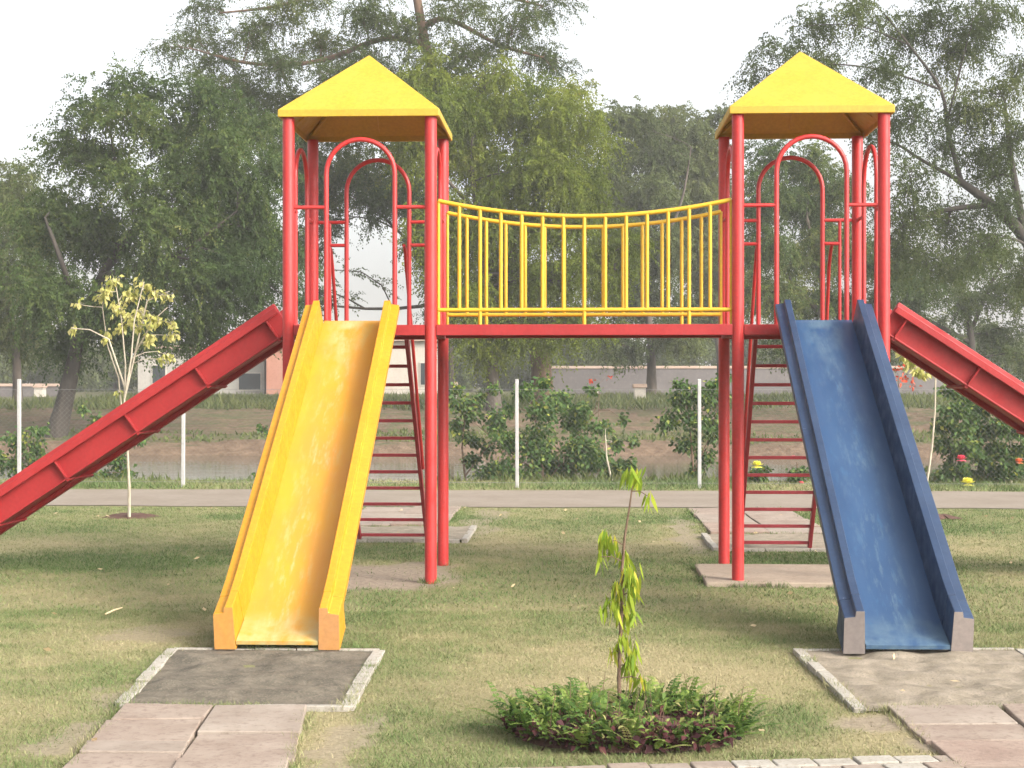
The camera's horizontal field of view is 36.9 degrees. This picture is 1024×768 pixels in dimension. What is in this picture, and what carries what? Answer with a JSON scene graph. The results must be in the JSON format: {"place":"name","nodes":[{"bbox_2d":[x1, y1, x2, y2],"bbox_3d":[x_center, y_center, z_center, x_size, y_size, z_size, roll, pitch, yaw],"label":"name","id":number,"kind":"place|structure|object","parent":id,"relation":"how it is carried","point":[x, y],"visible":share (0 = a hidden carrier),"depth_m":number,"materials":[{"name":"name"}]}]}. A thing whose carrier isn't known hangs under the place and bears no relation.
{"place":"outdoors","nodes":[
{"label":"outdoors","id":0,"kind":"place"},
{"bbox_2d":[0,384,1020,457],"bbox_3d":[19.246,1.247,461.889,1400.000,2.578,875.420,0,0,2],"label":"river bank","id":1,"kind":"structure","parent":0,"point":[245,420],"depth_m":47.02,"materials":[{"name":"brown soil"}]},
{"bbox_2d":[0,349,42,383],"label":"distant tree","id":2,"kind":"object","parent":1,"relation":"on","point":[4,375],"visible":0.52,"depth_m":111.80,"materials":[{"name":"green plant"}]},
{"bbox_2d":[0,422,50,477],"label":"shrub","id":3,"kind":"object","parent":1,"relation":"on","point":[31,452],"visible":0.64,"depth_m":25.69,"materials":[{"name":"green plant"}]},
{"bbox_2d":[0,384,59,396],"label":"boundary wall","id":4,"kind":"structure","parent":1,"relation":"on","point":[27,393],"depth_m":84.00,"materials":[{"name":"white concrete"}]},
{"bbox_2d":[0,157,66,401],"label":"acacia tree","id":5,"kind":"object","parent":1,"relation":"on","point":[15,191],"visible":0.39,"depth_m":55.75,"materials":[{"name":"green plant"}]},
{"bbox_2d":[33,385,46,396],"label":"pillar","id":6,"kind":"structure","parent":1,"relation":"on","point":[39,392],"depth_m":82.00,"materials":[{"name":"white concrete"}]},
{"bbox_2d":[21,335,60,383],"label":"distant tree","id":7,"kind":"object","parent":1,"relation":"on","point":[38,379],"visible":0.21,"depth_m":117.43,"materials":[{"name":"green plant"}]},
{"bbox_2d":[46,340,119,391],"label":"distant tree","id":8,"kind":"object","parent":1,"relation":"on","point":[94,381],"visible":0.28,"depth_m":113.92,"materials":[{"name":"green plant"}]},
{"bbox_2d":[76,400,146,479],"bbox_3d":[-6.759,1.006,25.823,1.316,1.460,0.992,0,0,2],"label":"shrub","id":9,"kind":"object","parent":1,"relation":"on","point":[118,463],"visible":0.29,"depth_m":25.79,"materials":[{"name":"green plant"}]},
{"bbox_2d":[89,340,137,391],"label":"distant tree","id":10,"kind":"object","parent":1,"relation":"on","point":[114,377],"visible":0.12,"depth_m":119.81,"materials":[{"name":"green plant"}]},
{"bbox_2d":[119,336,178,390],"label":"distant tree","id":11,"kind":"object","parent":1,"relation":"on","point":[132,377],"visible":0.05,"depth_m":114.69,"materials":[{"name":"green plant"}]},
{"bbox_2d":[0,53,323,437],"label":"acacia tree","id":12,"kind":"object","parent":1,"relation":"on","point":[217,183],"visible":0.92,"depth_m":43.04,"materials":[{"name":"green plant"}]},
{"bbox_2d":[134,346,265,393],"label":"house","id":13,"kind":"structure","parent":1,"relation":"on","point":[254,377],"depth_m":96.00,"materials":[{"name":"grey paint"}]},
{"bbox_2d":[151,364,166,383],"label":"window","id":14,"kind":"structure","parent":13,"relation":"in","point":[163,371],"depth_m":95.94,"materials":[{"name":"grey"}]},
{"bbox_2d":[238,372,261,390],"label":"window","id":15,"kind":"structure","parent":13,"relation":"in","point":[249,380],"depth_m":95.94,"materials":[{"name":"grey glass"}]},
{"bbox_2d":[252,422,267,476],"bbox_3d":[-3.977,1.149,24.978,0.544,1.056,0.287,0,0,2],"label":"shrub","id":16,"kind":"object","parent":1,"relation":"on","point":[260,428],"visible":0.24,"depth_m":24.95,"materials":[{"name":"green plant"}]},
{"bbox_2d":[266,348,282,394],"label":"house","id":17,"kind":"structure","parent":1,"relation":"on","point":[274,372],"depth_m":94.00,"materials":[{"name":"pink"}]},
{"bbox_2d":[126,0,595,406],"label":"acacia tree","id":18,"kind":"object","parent":1,"relation":"on","point":[279,64],"visible":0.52,"depth_m":53.65,"materials":[{"name":"green plant"}]},
{"bbox_2d":[267,137,468,397],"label":"acacia tree","id":19,"kind":"object","parent":1,"relation":"on","point":[377,202],"visible":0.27,"depth_m":57.85,"materials":[{"name":"green plant"}]},
{"bbox_2d":[384,340,437,393],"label":"house","id":20,"kind":"structure","parent":1,"relation":"on","point":[397,375],"depth_m":100.00,"materials":[{"name":"grey paint"}]},
{"bbox_2d":[420,362,424,385],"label":"window","id":21,"kind":"structure","parent":20,"relation":"in","point":[422,364],"depth_m":99.93,"materials":[{"name":"grey glass"}]},
{"bbox_2d":[453,340,473,391],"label":"distant tree","id":22,"kind":"object","parent":1,"relation":"on","point":[460,380],"visible":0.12,"depth_m":114.10,"materials":[{"name":"green plant"}]},
{"bbox_2d":[457,343,485,390],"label":"distant tree","id":23,"kind":"object","parent":1,"relation":"on","point":[479,381],"visible":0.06,"depth_m":120.82,"materials":[{"name":"green plant"}]},
{"bbox_2d":[449,380,502,480],"bbox_3d":[-0.643,0.818,25.617,1.079,1.756,0.546,0,0,2],"label":"shrub","id":24,"kind":"object","parent":1,"relation":"on","point":[469,460],"visible":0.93,"depth_m":25.59,"materials":[{"name":"green plant"}]},
{"bbox_2d":[475,342,530,390],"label":"distant tree","id":25,"kind":"object","parent":1,"relation":"on","point":[515,372],"visible":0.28,"depth_m":115.23,"materials":[{"name":"green plant"}]},
{"bbox_2d":[0,389,1023,483],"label":"weeds","id":26,"kind":"object","parent":1,"relation":"on","point":[259,400],"visible":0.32,"depth_m":53.19,"materials":[{"name":"green plant"}]},
{"bbox_2d":[365,41,671,411],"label":"acacia tree","id":27,"kind":"object","parent":1,"relation":"on","point":[540,173],"visible":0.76,"depth_m":51.21,"materials":[{"name":"green plant"}]},
{"bbox_2d":[521,343,558,385],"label":"distant tree","id":28,"kind":"object","parent":1,"relation":"on","point":[528,380],"visible":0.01,"depth_m":117.49,"materials":[{"name":"green plant"}]},
{"bbox_2d":[466,373,640,480],"bbox_3d":[0.664,0.765,25.256,2.934,1.894,1.452,0,0,2],"label":"shrub","id":29,"kind":"object","parent":1,"relation":"on","point":[537,447],"visible":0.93,"depth_m":25.02,"materials":[{"name":"green plant"}]},
{"bbox_2d":[518,312,604,374],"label":"distant tree","id":30,"kind":"object","parent":1,"relation":"on","point":[579,361],"visible":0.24,"depth_m":113.11,"materials":[{"name":"green plant"}]},
{"bbox_2d":[588,375,612,416],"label":"flowering shrub","id":31,"kind":"object","parent":1,"relation":"on","point":[590,381],"visible":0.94,"depth_m":49.99,"materials":[{"name":"brown plant"}]},
{"bbox_2d":[603,428,613,480],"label":"leaning stem","id":32,"kind":"object","parent":1,"relation":"on","point":[606,432],"visible":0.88,"depth_m":24.59,"materials":[{"name":"beige plant"}]},
{"bbox_2d":[589,321,645,365],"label":"distant tree","id":33,"kind":"object","parent":1,"relation":"on","point":[599,363],"visible":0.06,"depth_m":120.58,"materials":[{"name":"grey plant"}]},
{"bbox_2d":[632,384,646,399],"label":"pillar","id":34,"kind":"structure","parent":1,"relation":"on","point":[642,387],"depth_m":62.00,"materials":[{"name":"beige concrete"}]},
{"bbox_2d":[568,95,712,394],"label":"acacia tree","id":35,"kind":"object","parent":1,"relation":"on","point":[657,191],"visible":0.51,"depth_m":73.71,"materials":[{"name":"green plant"}]},
{"bbox_2d":[642,316,714,365],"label":"distant tree","id":36,"kind":"object","parent":1,"relation":"on","point":[661,362],"visible":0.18,"depth_m":115.37,"materials":[{"name":"green plant"}]},
{"bbox_2d":[650,372,731,479],"bbox_3d":[2.981,0.718,25.380,1.404,1.844,0.791,0,0,2],"label":"shrub","id":37,"kind":"object","parent":1,"relation":"on","point":[683,398],"visible":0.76,"depth_m":25.35,"materials":[{"name":"green plant"}]},
{"bbox_2d":[634,100,768,380],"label":"acacia tree","id":38,"kind":"object","parent":1,"relation":"on","point":[702,184],"visible":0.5,"depth_m":78.45,"materials":[{"name":"green plant"}]},
{"bbox_2d":[698,338,769,365],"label":"distant tree","id":39,"kind":"object","parent":1,"relation":"on","point":[712,361],"visible":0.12,"depth_m":122.39,"materials":[{"name":"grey plant"}]},
{"bbox_2d":[551,366,946,394],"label":"boundary wall","id":40,"kind":"structure","parent":1,"relation":"on","point":[580,377],"depth_m":92.00,"materials":[{"name":"grey concrete"}]},
{"bbox_2d":[756,318,795,363],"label":"distant tree","id":41,"kind":"object","parent":1,"relation":"on","point":[774,362],"visible":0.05,"depth_m":117.43,"materials":[{"name":"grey plant"}]},
{"bbox_2d":[712,139,967,377],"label":"acacia tree","id":42,"kind":"object","parent":1,"relation":"on","point":[801,202],"visible":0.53,"depth_m":59.53,"materials":[{"name":"green plant"}]},
{"bbox_2d":[719,0,1023,324],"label":"acacia tree","id":43,"kind":"object","parent":1,"relation":"on","point":[999,204],"visible":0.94,"depth_m":45.81,"materials":[{"name":"green plant"}]},
{"bbox_2d":[890,349,902,365],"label":"distant tree","id":44,"kind":"object","parent":1,"relation":"on","point":[896,359],"depth_m":111.35,"materials":[{"name":"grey plant"}]},
{"bbox_2d":[892,364,920,390],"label":"flowering shrub","id":45,"kind":"object","parent":1,"relation":"on","point":[904,379],"visible":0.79,"depth_m":32.99,"materials":[{"name":"brown plant"}]},
{"bbox_2d":[896,311,952,365],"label":"distant tree","id":46,"kind":"object","parent":1,"relation":"on","point":[936,319],"depth_m":119.77,"materials":[{"name":"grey plant"}]},
{"bbox_2d":[901,231,1023,382],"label":"acacia tree","id":47,"kind":"object","parent":1,"relation":"on","point":[998,340],"visible":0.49,"depth_m":61.83,"materials":[{"name":"green plant"}]},
{"bbox_2d":[961,320,1023,381],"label":"distant tree","id":48,"kind":"object","parent":1,"relation":"on","point":[1004,367],"visible":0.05,"depth_m":114.34,"materials":[{"name":"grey plant"}]},
{"bbox_2d":[0,455,1022,481],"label":"river","id":49,"kind":"structure","parent":0,"point":[220,466],"depth_m":35.34,"materials":[{"name":"brown liquid"}]},
{"bbox_2d":[0,476,1023,767],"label":"lawn","id":50,"kind":"structure","parent":0,"point":[372,574],"depth_m":9.92,"materials":[{"name":"green plant"}]},
{"bbox_2d":[105,607,122,614],"bbox_3d":[-2.688,1.530,10.374,0.012,0.019,0.265,0,0,10],"label":"stick","id":51,"kind":"object","parent":50,"relation":"on","point":[113,610],"visible":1,"depth_m":10.36,"materials":[{"name":"beige wood"}]},
{"bbox_2d":[102,513,161,518],"bbox_3d":[-4.433,1.532,17.938,0.694,0.038,0.672,0,0,2],"label":"soil ring","id":52,"kind":"object","parent":50,"relation":"on","point":[133,515],"visible":0.95,"depth_m":17.76,"materials":[{"name":"brown soil"}]},
{"bbox_2d":[68,273,180,516],"bbox_3d":[-4.478,0.149,17.724,1.300,2.851,0.337,0,0,-3],"label":"young tree","id":53,"kind":"object","parent":52,"relation":"on","point":[137,315],"visible":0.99,"depth_m":17.70,"materials":[{"name":"yellow plant"}]},
{"bbox_2d":[62,703,306,767],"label":"stone paving","id":54,"kind":"structure","parent":50,"relation":"on","point":[157,722],"depth_m":6.58,"materials":[{"name":"pink stone"}]},
{"bbox_2d":[115,647,384,711],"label":"kerb","id":55,"kind":"structure","parent":50,"relation":"on","point":[378,653],"depth_m":8.11,"materials":[{"name":"concrete"}]},
{"bbox_2d":[130,649,371,704],"bbox_3d":[-1.391,1.536,8.145,1.252,0.055,1.616,0,0,2],"label":"dark dirt pit","id":56,"kind":"object","parent":50,"relation":"on","point":[292,677],"visible":0.97,"depth_m":8.01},
{"bbox_2d":[360,507,452,526],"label":"stone paving","id":57,"kind":"structure","parent":50,"relation":"on","point":[381,512],"depth_m":17.93,"materials":[{"name":"stone"}]},
{"bbox_2d":[390,521,437,525],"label":"stone paving","id":58,"kind":"structure","parent":50,"relation":"on","point":[398,523],"depth_m":16.73,"materials":[{"name":"stone"}]},
{"bbox_2d":[360,526,469,539],"bbox_3d":[-1.168,1.529,15.812,1.450,0.032,1.400,0,0,2],"label":"pale dirt pit","id":59,"kind":"object","parent":50,"relation":"on","point":[459,533],"visible":0.52,"depth_m":15.98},
{"bbox_2d":[356,525,476,542],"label":"kerb","id":60,"kind":"structure","parent":50,"relation":"on","point":[466,538],"depth_m":15.10,"materials":[{"name":"concrete"}]},
{"bbox_2d":[404,506,460,515],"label":"stone paving","id":61,"kind":"structure","parent":50,"relation":"on","point":[416,510],"depth_m":18.48,"materials":[{"name":"beige stone"}]},
{"bbox_2d":[0,52,1023,653],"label":"play structure","id":62,"kind":"object","parent":50,"relation":"on","point":[894,576],"visible":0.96,"depth_m":11.93,"materials":[{"name":"red paint"}]},
{"bbox_2d":[0,379,1023,487],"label":"chain link fence","id":63,"kind":"object","parent":50,"relation":"on","point":[183,419],"visible":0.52,"depth_m":23.07,"materials":[{"name":"white metal"}]},
{"bbox_2d":[13,507,1013,740],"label":"fallen leaves","id":64,"kind":"object","parent":50,"relation":"on","point":[563,532],"visible":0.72,"depth_m":10.63,"materials":[{"name":"beige plant"}]},
{"bbox_2d":[509,710,741,752],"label":"planting soil","id":65,"kind":"structure","parent":50,"relation":"on","point":[540,742],"depth_m":6.55,"materials":[{"name":"brown soil"}]},
{"bbox_2d":[500,691,747,755],"bbox_3d":[0.510,1.515,6.824,1.120,0.174,0.859,0,0,2],"label":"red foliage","id":66,"kind":"object","parent":65,"relation":"on","point":[669,739],"visible":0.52,"depth_m":6.54,"materials":[{"name":"green plant"}]},
{"bbox_2d":[595,466,657,700],"bbox_3d":[0.531,0.970,7.123,0.291,1.191,0.234,0,0,2],"label":"sapling","id":67,"kind":"object","parent":65,"relation":"on","point":[630,581],"visible":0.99,"depth_m":7.12,"materials":[{"name":"green plant"}]},
{"bbox_2d":[469,674,785,752],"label":"ferns","id":68,"kind":"object","parent":65,"relation":"on","point":[578,702],"visible":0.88,"depth_m":6.76,"materials":[{"name":"green plant"}]},
{"bbox_2d":[527,674,743,739],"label":"dry stalks","id":69,"kind":"object","parent":65,"relation":"on","point":[638,706],"visible":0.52,"depth_m":6.74,"materials":[{"name":"brown plant"}]},
{"bbox_2d":[703,522,769,534],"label":"stone paving","id":70,"kind":"structure","parent":50,"relation":"on","point":[713,527],"depth_m":16.17,"materials":[{"name":"stone"}]},
{"bbox_2d":[689,508,819,526],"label":"stone paving","id":71,"kind":"structure","parent":50,"relation":"on","point":[773,517],"depth_m":17.74,"materials":[{"name":"beige stone"}]},
{"bbox_2d":[695,514,821,533],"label":"stone paving","id":72,"kind":"structure","parent":50,"relation":"on","point":[710,517],"depth_m":16.30,"materials":[{"name":"stone"}]},
{"bbox_2d":[747,461,773,482],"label":"rose bush","id":73,"kind":"object","parent":50,"relation":"on","point":[763,469],"visible":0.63,"depth_m":24.15,"materials":[{"name":"green plant"}]},
{"bbox_2d":[701,533,825,551],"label":"kerb","id":74,"kind":"structure","parent":50,"relation":"on","point":[709,542],"depth_m":14.25,"materials":[{"name":"concrete"}]},
{"bbox_2d":[694,564,833,587],"bbox_3d":[2.328,1.559,12.384,1.620,0.072,1.220,0,0,2],"label":"concrete pad","id":75,"kind":"object","parent":50,"relation":"on","point":[803,575],"visible":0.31,"depth_m":12.22,"materials":[{"name":"beige concrete"}]},
{"bbox_2d":[708,534,824,548],"bbox_3d":[2.585,1.529,14.955,1.320,0.026,1.400,0,0,2],"label":"pale dirt pit","id":76,"kind":"object","parent":50,"relation":"on","point":[818,541],"visible":0.62,"depth_m":15.08,"materials":[{"name":"beige sand"}]},
{"bbox_2d":[782,462,810,482],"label":"rose bush","id":77,"kind":"object","parent":50,"relation":"on","point":[802,469],"visible":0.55,"depth_m":24.13,"materials":[{"name":"green plant"}]},
{"bbox_2d":[793,647,1023,712],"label":"kerb","id":78,"kind":"structure","parent":50,"relation":"on","point":[817,669],"depth_m":8.21,"materials":[{"name":"concrete"}]},
{"bbox_2d":[807,650,1023,710],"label":"pale dirt pit","id":79,"kind":"object","parent":50,"relation":"on","point":[981,677],"visible":0.91,"depth_m":8.13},
{"bbox_2d":[938,514,962,519],"bbox_3d":[4.911,1.531,17.837,0.556,0.040,0.616,0,0,-40],"label":"soil ring","id":80,"kind":"object","parent":50,"relation":"on","point":[943,516],"visible":0.44,"depth_m":17.68,"materials":[{"name":"brown soil"}]},
{"bbox_2d":[895,353,935,479],"bbox_3d":[4.746,0.559,18.074,0.507,2.037,0.327,0,0,2],"label":"young tree","id":81,"kind":"object","parent":80,"relation":"on","point":[922,375],"visible":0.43,"depth_m":18.09,"materials":[{"name":"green plant"}]},
{"bbox_2d":[926,383,983,482],"bbox_3d":[6.886,0.790,23.949,0.948,1.625,0.828,0,0,2],"label":"rose bush","id":82,"kind":"object","parent":50,"relation":"on","point":[962,408],"visible":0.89,"depth_m":23.89,"materials":[{"name":"green plant"}]},
{"bbox_2d":[908,703,1023,767],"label":"stone paving","id":83,"kind":"structure","parent":50,"relation":"on","point":[1008,732],"depth_m":6.77,"materials":[{"name":"pink stone"}]},
{"bbox_2d":[961,477,974,485],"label":"fallen flower","id":84,"kind":"object","parent":50,"relation":"on","point":[966,480],"visible":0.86,"depth_m":23.28,"materials":[{"name":"yellow plant"}]},
{"bbox_2d":[931,740,1023,766],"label":"stone paving","id":85,"kind":"structure","parent":50,"relation":"on","point":[990,753],"depth_m":6.38,"materials":[{"name":"stone"}]},
{"bbox_2d":[961,405,1007,482],"bbox_3d":[7.461,0.828,24.237,1.207,1.646,0.856,0,0,2],"label":"rose bush","id":86,"kind":"object","parent":50,"relation":"on","point":[983,463],"visible":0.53,"depth_m":24.05,"materials":[{"name":"green plant"}]},
{"bbox_2d":[984,414,1023,482],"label":"rose bush","id":87,"kind":"object","parent":50,"relation":"on","point":[1000,451],"visible":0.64,"depth_m":23.91,"materials":[{"name":"green plant"}]},
{"bbox_2d":[0,0,1023,383],"label":"sky","id":88,"kind":"structure","parent":0,"point":[661,52],"materials":[{"name":"white"}]},
{"bbox_2d":[47,489,1023,508],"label":"path","id":89,"kind":"structure","parent":0,"point":[527,498],"depth_m":20.78,"materials":[{"name":"grey concrete"}]},
{"bbox_2d":[508,755,951,767],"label":"block paving","id":90,"kind":"structure","parent":0,"point":[712,764],"depth_m":6.16,"materials":[{"name":"beige concrete"}]},
{"bbox_2d":[525,761,963,767],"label":"block paving","id":91,"kind":"structure","parent":0,"point":[946,764],"depth_m":6.15,"materials":[{"name":"beige concrete"}]},
{"bbox_2d":[731,755,938,767],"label":"block paving","id":92,"kind":"structure","parent":0,"point":[889,761],"depth_m":6.22,"materials":[{"name":"beige concrete"}]},
{"bbox_2d":[888,705,1017,727],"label":"stone paving","id":93,"kind":"structure","parent":0,"point":[958,715],"depth_m":7.09,"materials":[{"name":"stone"}]}
]}

